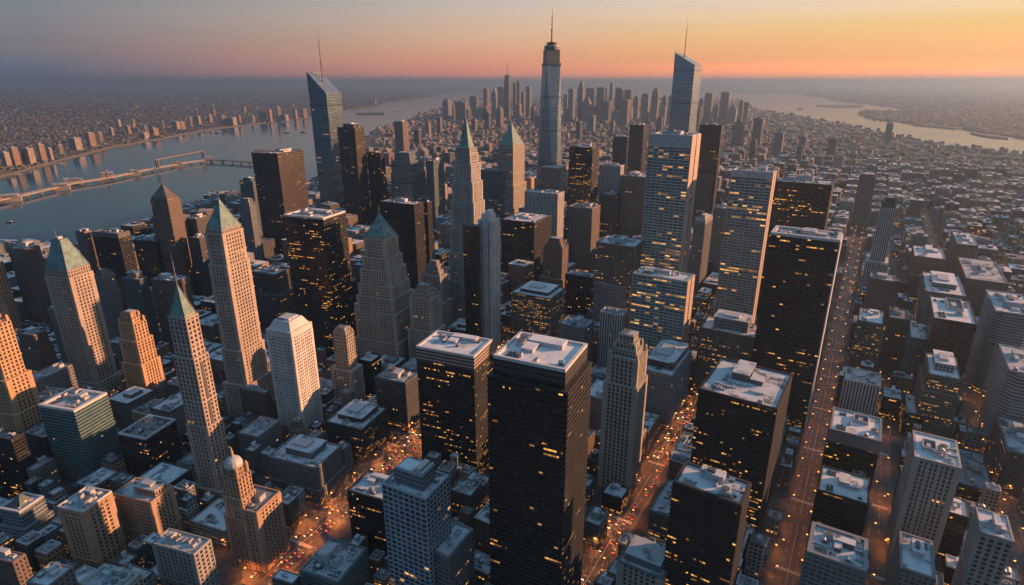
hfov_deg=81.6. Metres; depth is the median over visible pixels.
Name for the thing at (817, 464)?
cross street
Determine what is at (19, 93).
shore city
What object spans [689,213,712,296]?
office tower
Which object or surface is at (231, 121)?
riverside apartment block
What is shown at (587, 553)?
pavement
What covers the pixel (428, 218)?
office tower
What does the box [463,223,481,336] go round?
slab tower
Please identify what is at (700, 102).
skyline tower
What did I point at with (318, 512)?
pavement
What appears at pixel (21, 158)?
riverside apartment block
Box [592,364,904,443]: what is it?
cross street
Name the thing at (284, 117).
riverside apartment block
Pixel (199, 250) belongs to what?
office block
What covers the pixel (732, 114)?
skyline tower
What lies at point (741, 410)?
office tower
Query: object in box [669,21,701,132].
glass tower
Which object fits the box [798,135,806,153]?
skyline tower
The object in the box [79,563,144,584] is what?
brick office block
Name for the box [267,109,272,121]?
riverside apartment block
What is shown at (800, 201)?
office tower
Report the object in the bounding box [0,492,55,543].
building
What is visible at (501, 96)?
skyline tower
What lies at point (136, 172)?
pier shed
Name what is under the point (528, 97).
skyline tower
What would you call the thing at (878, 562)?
avenue
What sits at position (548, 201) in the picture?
office tower
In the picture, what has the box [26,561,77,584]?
brick office block
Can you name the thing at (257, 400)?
office block
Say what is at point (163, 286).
office tower
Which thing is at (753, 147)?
skyline tower
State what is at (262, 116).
riverside apartment block
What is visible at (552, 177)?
office tower
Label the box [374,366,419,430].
office block
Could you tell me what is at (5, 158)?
riverside apartment block
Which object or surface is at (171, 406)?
building
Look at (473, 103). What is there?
skyline tower
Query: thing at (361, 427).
office block
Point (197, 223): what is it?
apartment tower
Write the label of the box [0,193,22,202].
pier shed
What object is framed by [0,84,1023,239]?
water
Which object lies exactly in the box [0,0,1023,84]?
sky
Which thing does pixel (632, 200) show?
office tower
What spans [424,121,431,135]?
skyline tower
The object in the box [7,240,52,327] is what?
brick tower
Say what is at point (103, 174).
pier shed
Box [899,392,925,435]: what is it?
office block
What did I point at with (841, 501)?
white roofed block
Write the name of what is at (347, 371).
stone tower
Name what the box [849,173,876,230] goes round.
office tower
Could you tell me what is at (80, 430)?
glass office tower
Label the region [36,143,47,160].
riverside apartment block
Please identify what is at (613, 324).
office tower
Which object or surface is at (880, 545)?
cross street
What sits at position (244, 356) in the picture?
copper topped tower
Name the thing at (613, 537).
pavement
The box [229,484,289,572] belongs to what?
building
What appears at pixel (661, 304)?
glass office tower
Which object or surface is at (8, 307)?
brick tower
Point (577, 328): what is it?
office block
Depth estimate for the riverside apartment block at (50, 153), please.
3074.38 m
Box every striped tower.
[965,289,1023,394]
[977,343,1023,447]
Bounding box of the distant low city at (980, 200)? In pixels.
[0,96,1023,451]
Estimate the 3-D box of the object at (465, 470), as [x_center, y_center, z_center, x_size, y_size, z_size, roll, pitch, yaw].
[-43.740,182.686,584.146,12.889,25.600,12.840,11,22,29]
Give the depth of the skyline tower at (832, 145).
3161.87 m
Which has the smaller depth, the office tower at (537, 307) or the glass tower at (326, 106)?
the office tower at (537, 307)
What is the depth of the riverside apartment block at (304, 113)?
6758.94 m
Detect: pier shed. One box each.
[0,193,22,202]
[52,182,70,190]
[62,177,84,184]
[100,171,114,177]
[129,169,139,175]
[173,161,182,166]
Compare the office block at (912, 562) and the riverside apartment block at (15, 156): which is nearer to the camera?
the office block at (912, 562)
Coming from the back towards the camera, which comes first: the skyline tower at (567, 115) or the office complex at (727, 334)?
the skyline tower at (567, 115)
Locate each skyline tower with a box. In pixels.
[414,129,421,144]
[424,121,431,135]
[437,117,442,132]
[442,98,451,120]
[452,105,455,119]
[455,101,468,119]
[462,108,471,119]
[470,96,477,114]
[471,118,477,131]
[475,107,482,118]
[483,88,488,111]
[483,105,487,120]
[484,112,490,129]
[491,86,497,113]
[495,106,503,129]
[498,87,503,109]
[504,63,510,119]
[513,82,516,115]
[516,104,521,125]
[517,80,520,103]
[521,92,524,115]
[526,86,531,116]
[530,105,535,121]
[536,115,539,130]
[563,94,567,114]
[564,109,571,122]
[568,89,575,118]
[575,121,581,138]
[577,81,584,117]
[578,106,581,120]
[582,96,591,122]
[586,88,593,114]
[588,115,595,132]
[596,87,606,119]
[600,101,611,123]
[609,82,613,115]
[609,120,614,136]
[611,111,617,122]
[614,88,623,110]
[618,99,629,126]
[624,90,632,118]
[633,95,639,118]
[640,93,649,121]
[645,112,649,123]
[650,87,659,121]
[655,115,663,131]
[659,106,666,125]
[661,95,667,112]
[667,95,670,124]
[696,106,701,125]
[699,99,703,120]
[702,93,713,123]
[713,104,718,120]
[718,92,730,123]
[727,106,737,124]
[730,120,744,146]
[737,99,743,119]
[742,102,749,120]
[749,138,756,158]
[751,115,764,145]
[771,131,784,157]
[795,145,803,160]
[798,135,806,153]
[826,137,837,155]
[883,119,893,144]
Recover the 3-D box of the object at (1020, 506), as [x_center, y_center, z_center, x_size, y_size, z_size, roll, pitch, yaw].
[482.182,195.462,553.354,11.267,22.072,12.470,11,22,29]
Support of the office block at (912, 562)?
on the city ground
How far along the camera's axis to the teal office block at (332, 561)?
449.56 m
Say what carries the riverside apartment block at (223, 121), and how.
on the shore at (172, 116)
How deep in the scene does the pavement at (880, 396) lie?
775.32 m
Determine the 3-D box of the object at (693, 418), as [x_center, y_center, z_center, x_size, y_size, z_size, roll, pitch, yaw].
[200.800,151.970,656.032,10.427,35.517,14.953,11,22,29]
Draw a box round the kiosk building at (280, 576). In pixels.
[271,568,301,584]
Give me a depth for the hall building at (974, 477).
576.04 m
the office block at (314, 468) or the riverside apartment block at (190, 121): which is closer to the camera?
the office block at (314, 468)
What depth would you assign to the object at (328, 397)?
710.39 m
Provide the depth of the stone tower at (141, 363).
717.73 m
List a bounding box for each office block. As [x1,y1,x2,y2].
[0,547,32,584]
[26,455,62,486]
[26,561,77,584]
[32,362,78,392]
[38,385,68,401]
[57,486,127,568]
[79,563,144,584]
[113,477,183,544]
[133,237,164,286]
[151,528,220,584]
[189,233,212,296]
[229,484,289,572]
[237,416,283,462]
[239,384,274,418]
[251,266,295,331]
[267,434,346,504]
[299,537,370,584]
[325,399,389,460]
[347,470,389,554]
[357,352,381,400]
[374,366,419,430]
[382,456,451,584]
[434,521,474,584]
[450,476,482,517]
[558,315,593,360]
[583,506,608,548]
[592,281,626,321]
[601,481,628,514]
[615,534,666,584]
[645,338,691,430]
[647,479,672,540]
[667,432,692,476]
[878,385,901,420]
[885,531,935,584]
[898,321,925,390]
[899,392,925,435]
[904,245,945,301]
[914,270,965,322]
[936,497,969,559]
[944,231,977,272]
[951,507,1014,584]
[953,257,1008,316]
[984,415,1023,497]
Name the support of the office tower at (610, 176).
on the city ground
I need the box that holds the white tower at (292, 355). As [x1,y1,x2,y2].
[265,313,323,435]
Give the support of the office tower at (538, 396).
on the city ground
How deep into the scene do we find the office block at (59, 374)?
677.37 m
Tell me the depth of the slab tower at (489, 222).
841.94 m
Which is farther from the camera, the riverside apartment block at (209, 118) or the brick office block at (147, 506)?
the riverside apartment block at (209, 118)
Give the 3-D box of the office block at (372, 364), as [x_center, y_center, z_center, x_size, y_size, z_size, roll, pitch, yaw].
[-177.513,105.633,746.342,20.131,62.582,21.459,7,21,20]
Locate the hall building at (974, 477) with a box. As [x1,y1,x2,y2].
[954,447,991,502]
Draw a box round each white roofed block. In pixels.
[799,521,868,584]
[807,465,869,538]
[818,407,881,488]
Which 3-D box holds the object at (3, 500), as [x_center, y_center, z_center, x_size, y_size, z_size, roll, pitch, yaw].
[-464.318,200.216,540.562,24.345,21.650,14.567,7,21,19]
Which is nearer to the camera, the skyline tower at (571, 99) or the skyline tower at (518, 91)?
the skyline tower at (571, 99)
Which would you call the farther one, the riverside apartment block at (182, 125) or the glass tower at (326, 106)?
the riverside apartment block at (182, 125)
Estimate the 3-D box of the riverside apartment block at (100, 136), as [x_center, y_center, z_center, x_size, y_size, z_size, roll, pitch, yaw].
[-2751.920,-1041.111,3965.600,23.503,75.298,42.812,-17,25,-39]
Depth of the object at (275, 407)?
696.70 m
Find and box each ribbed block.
[838,366,880,415]
[886,430,961,562]
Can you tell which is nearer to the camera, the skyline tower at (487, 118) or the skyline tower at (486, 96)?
the skyline tower at (487, 118)
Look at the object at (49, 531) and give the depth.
511.15 m
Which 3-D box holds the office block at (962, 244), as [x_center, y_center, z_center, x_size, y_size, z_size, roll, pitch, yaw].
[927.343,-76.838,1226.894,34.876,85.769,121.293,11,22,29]
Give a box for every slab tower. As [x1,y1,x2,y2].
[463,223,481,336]
[478,209,500,353]
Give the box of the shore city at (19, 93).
[0,86,1023,174]
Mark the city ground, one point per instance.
(778, 498)
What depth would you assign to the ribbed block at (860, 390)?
696.36 m
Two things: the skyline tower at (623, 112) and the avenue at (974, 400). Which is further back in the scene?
the skyline tower at (623, 112)
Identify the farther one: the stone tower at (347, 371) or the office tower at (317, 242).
the office tower at (317, 242)
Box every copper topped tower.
[44,230,124,396]
[167,252,228,497]
[204,196,274,419]
[354,205,412,362]
[498,119,526,216]
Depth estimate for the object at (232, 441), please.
621.24 m
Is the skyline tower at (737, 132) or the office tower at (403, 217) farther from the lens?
the skyline tower at (737, 132)
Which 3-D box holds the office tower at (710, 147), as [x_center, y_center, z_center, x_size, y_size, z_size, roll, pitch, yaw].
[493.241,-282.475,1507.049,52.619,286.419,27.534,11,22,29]
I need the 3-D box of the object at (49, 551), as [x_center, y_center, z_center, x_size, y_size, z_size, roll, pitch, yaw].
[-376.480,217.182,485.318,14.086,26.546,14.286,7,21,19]
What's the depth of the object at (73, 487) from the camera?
572.58 m
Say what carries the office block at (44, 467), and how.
on the city ground
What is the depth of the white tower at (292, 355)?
651.11 m
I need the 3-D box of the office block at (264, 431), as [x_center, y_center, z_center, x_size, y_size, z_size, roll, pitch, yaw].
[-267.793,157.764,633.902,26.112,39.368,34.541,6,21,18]
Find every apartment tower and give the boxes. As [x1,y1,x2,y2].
[18,327,57,373]
[47,305,68,363]
[95,268,123,339]
[186,213,209,235]
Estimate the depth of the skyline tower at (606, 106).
5583.46 m
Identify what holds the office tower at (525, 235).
on the city ground
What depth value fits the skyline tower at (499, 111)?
5051.66 m
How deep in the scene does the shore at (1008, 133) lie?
6457.41 m
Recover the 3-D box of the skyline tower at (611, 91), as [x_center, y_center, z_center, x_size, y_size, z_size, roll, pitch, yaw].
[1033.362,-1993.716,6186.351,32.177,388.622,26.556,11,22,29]
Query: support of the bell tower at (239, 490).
on the city ground
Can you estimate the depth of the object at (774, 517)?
526.70 m
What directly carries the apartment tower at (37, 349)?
on the city ground
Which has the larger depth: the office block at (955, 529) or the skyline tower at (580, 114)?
the skyline tower at (580, 114)
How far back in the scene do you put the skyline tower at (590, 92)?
6143.23 m
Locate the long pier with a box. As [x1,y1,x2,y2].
[0,159,252,200]
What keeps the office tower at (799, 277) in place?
on the city ground
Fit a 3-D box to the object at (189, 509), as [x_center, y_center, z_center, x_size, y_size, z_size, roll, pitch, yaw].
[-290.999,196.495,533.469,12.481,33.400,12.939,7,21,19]
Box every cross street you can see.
[69,496,263,584]
[119,365,422,458]
[183,454,350,522]
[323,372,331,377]
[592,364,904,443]
[607,528,622,538]
[640,464,941,567]
[672,422,1023,524]
[693,300,883,334]
[815,383,977,421]
[821,350,968,380]
[831,298,914,312]
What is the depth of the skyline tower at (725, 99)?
5706.17 m
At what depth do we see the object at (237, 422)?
667.68 m
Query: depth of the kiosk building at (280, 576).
448.67 m
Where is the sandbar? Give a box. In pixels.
[816,105,865,106]
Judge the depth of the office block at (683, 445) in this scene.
605.23 m
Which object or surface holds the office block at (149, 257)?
on the city ground
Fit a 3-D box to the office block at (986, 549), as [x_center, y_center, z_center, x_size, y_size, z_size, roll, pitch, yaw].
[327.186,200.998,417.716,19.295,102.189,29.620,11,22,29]
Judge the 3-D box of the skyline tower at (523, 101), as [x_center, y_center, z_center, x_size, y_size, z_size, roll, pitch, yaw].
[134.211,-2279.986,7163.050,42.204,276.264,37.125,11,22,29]
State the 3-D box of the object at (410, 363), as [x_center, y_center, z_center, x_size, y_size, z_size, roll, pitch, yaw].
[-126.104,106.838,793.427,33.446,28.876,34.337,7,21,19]
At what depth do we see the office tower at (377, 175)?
1437.21 m
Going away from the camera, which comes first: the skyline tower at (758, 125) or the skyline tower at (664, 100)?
the skyline tower at (758, 125)
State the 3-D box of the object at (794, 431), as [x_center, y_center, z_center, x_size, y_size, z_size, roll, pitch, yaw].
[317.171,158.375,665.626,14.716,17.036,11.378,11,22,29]
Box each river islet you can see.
[356,112,384,114]
[912,124,963,128]
[970,133,1007,138]
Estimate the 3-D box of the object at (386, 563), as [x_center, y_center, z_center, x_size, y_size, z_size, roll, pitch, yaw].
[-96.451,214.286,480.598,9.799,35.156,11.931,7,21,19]
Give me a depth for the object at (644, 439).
637.48 m
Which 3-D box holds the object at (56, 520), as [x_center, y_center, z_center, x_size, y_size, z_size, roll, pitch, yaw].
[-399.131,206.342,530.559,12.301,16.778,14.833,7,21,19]
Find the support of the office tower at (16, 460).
on the city ground
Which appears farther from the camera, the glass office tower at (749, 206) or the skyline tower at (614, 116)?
the skyline tower at (614, 116)
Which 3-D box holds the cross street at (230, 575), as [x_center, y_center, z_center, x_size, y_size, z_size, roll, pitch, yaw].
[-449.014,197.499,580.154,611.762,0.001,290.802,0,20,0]
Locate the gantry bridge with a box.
[154,150,205,167]
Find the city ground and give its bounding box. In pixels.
[8,96,1023,584]
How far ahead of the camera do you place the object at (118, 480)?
569.21 m
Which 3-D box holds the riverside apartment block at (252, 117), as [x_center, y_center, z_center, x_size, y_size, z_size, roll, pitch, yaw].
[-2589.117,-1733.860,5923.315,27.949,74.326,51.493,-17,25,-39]
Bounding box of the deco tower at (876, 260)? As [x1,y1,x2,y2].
[858,191,895,298]
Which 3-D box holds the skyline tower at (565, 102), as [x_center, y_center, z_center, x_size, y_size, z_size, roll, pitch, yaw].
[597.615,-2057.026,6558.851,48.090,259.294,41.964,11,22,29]
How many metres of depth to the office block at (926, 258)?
1079.96 m
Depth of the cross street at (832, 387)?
778.26 m
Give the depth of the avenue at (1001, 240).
1503.23 m
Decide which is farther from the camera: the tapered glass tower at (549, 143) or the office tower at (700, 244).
the tapered glass tower at (549, 143)
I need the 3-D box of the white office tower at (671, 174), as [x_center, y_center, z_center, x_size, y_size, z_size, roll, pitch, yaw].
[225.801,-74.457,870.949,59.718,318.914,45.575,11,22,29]
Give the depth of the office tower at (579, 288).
978.67 m
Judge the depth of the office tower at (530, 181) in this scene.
1601.33 m
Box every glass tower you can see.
[306,28,344,206]
[536,6,561,188]
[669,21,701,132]
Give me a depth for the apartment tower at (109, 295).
870.73 m
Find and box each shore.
[0,85,522,177]
[511,85,1023,115]
[860,110,1023,137]
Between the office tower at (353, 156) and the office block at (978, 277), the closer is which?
the office block at (978, 277)
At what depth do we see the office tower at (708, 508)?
392.27 m
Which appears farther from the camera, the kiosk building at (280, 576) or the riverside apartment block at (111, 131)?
the riverside apartment block at (111, 131)
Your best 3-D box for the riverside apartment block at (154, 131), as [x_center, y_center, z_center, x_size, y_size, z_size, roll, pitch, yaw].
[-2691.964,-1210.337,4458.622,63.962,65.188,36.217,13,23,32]
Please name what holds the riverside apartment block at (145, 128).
on the shore at (172, 116)
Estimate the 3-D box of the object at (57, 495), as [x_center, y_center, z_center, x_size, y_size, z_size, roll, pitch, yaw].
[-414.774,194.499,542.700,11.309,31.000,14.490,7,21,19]
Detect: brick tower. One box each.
[0,261,22,328]
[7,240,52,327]
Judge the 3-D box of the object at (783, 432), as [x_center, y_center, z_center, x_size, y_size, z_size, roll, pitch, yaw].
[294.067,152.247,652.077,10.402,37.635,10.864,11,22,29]
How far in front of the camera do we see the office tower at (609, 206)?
1373.66 m
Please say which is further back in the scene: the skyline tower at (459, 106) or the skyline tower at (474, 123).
the skyline tower at (459, 106)
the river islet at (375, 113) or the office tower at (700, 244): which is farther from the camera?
the river islet at (375, 113)
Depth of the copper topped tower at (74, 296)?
722.22 m
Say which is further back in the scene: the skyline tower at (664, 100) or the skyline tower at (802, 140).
the skyline tower at (664, 100)
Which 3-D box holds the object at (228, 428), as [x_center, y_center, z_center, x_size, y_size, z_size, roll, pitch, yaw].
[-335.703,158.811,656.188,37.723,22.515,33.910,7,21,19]
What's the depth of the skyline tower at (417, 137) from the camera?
3666.44 m
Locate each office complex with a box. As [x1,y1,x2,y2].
[117,414,183,476]
[692,309,756,393]
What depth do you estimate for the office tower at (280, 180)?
1225.86 m
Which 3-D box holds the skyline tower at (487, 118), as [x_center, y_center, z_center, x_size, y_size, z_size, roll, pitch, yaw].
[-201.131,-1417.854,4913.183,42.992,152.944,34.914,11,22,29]
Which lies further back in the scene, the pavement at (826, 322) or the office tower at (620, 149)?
the office tower at (620, 149)
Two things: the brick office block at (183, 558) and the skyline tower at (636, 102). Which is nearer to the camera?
the brick office block at (183, 558)
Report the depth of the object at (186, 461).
579.13 m
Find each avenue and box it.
[251,271,593,583]
[581,393,697,584]
[771,230,862,584]
[869,245,888,584]
[921,212,1023,584]
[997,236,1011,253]
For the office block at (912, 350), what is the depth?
768.23 m
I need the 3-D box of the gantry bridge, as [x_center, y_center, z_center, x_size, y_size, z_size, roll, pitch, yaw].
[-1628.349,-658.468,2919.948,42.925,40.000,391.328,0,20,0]
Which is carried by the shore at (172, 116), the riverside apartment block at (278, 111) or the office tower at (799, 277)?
the riverside apartment block at (278, 111)
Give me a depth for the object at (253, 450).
602.38 m
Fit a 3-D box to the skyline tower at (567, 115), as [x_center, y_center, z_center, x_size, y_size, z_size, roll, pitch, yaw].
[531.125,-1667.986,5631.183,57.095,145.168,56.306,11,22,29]
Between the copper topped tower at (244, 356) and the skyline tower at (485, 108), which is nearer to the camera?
the copper topped tower at (244, 356)
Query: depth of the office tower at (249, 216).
1150.79 m
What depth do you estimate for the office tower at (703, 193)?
1503.50 m
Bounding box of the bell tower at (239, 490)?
[220,447,255,569]
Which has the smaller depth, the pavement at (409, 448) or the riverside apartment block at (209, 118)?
the pavement at (409, 448)
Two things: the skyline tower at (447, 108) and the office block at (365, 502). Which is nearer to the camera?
the office block at (365, 502)
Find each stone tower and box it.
[0,314,42,431]
[118,309,164,397]
[150,183,199,295]
[330,324,365,400]
[407,282,445,358]
[421,259,453,330]
[448,100,484,321]
[539,236,568,287]
[597,329,647,496]
[912,349,960,437]
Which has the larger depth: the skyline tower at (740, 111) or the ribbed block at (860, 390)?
the skyline tower at (740, 111)
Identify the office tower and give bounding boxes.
[0,427,33,496]
[38,387,124,481]
[75,228,99,281]
[91,228,137,310]
[122,270,160,347]
[150,273,194,352]
[239,176,262,232]
[239,198,263,260]
[251,148,309,254]
[283,207,356,358]
[337,122,371,225]
[367,151,387,222]
[380,197,426,288]
[390,151,426,221]
[394,120,409,155]
[416,330,492,473]
[424,200,433,263]
[426,157,445,228]
[481,167,504,226]
[487,331,591,584]
[501,211,551,281]
[511,281,565,338]
[524,176,533,189]
[524,188,563,236]
[540,164,565,201]
[565,144,598,239]
[565,269,594,317]
[567,202,600,271]
[594,234,641,328]
[597,306,627,366]
[598,162,623,234]
[599,191,619,237]
[612,135,628,174]
[619,171,645,236]
[627,123,647,173]
[629,266,694,354]
[640,129,700,272]
[663,461,751,584]
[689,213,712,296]
[690,358,792,531]
[693,173,713,224]
[697,123,723,213]
[708,203,726,272]
[714,166,776,323]
[751,225,842,429]
[756,174,834,315]
[848,307,882,368]
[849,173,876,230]
[863,272,895,331]
[878,307,908,371]
[920,295,977,384]
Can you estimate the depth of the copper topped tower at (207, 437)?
526.99 m
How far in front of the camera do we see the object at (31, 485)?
550.66 m
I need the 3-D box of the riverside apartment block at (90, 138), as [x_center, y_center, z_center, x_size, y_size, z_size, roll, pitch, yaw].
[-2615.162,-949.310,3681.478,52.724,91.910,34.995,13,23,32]
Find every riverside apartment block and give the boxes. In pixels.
[0,151,12,165]
[8,146,21,166]
[18,151,23,164]
[20,147,36,164]
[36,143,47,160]
[46,147,53,159]
[57,143,64,153]
[68,137,82,150]
[85,132,96,146]
[97,131,103,141]
[109,127,114,135]
[116,119,121,127]
[125,125,131,133]
[131,124,136,131]
[139,132,149,138]
[143,125,148,132]
[149,127,158,135]
[172,121,180,129]
[180,121,185,129]
[188,116,192,126]
[194,115,200,124]
[207,114,212,122]
[219,115,226,124]
[227,117,236,125]
[250,115,255,122]
[259,112,266,121]
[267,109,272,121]
[275,106,280,120]
[281,114,288,120]
[292,109,297,118]
[301,108,307,117]
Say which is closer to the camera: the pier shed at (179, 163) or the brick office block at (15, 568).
the brick office block at (15, 568)
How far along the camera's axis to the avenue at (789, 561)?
650.19 m
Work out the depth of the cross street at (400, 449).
650.98 m
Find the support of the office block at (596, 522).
on the city ground
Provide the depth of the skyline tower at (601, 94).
6154.94 m
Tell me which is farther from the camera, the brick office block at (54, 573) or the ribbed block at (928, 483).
the ribbed block at (928, 483)
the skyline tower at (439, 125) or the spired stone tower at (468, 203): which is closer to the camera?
the spired stone tower at (468, 203)
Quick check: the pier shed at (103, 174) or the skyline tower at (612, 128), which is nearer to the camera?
the pier shed at (103, 174)
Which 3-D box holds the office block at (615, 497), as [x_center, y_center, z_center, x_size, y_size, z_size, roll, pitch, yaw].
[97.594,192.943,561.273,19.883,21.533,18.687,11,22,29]
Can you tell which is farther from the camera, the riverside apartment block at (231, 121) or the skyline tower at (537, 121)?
the riverside apartment block at (231, 121)
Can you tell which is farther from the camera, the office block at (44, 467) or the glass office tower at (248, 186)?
the glass office tower at (248, 186)
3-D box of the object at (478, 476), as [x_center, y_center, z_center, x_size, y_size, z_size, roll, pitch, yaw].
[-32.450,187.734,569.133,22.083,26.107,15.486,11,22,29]
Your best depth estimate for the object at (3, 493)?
552.22 m
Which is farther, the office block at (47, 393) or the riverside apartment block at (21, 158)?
the riverside apartment block at (21, 158)
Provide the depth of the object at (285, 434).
662.43 m
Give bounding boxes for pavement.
[65,491,272,584]
[116,427,350,525]
[119,363,422,460]
[236,422,421,584]
[582,316,755,571]
[592,363,987,466]
[594,447,942,569]
[607,524,763,584]
[671,421,1023,526]
[693,299,882,335]
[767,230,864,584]
[814,382,977,422]
[821,349,968,381]
[865,240,891,584]
[921,213,1023,545]
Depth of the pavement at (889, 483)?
594.09 m
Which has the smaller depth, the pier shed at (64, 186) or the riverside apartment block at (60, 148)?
the pier shed at (64, 186)

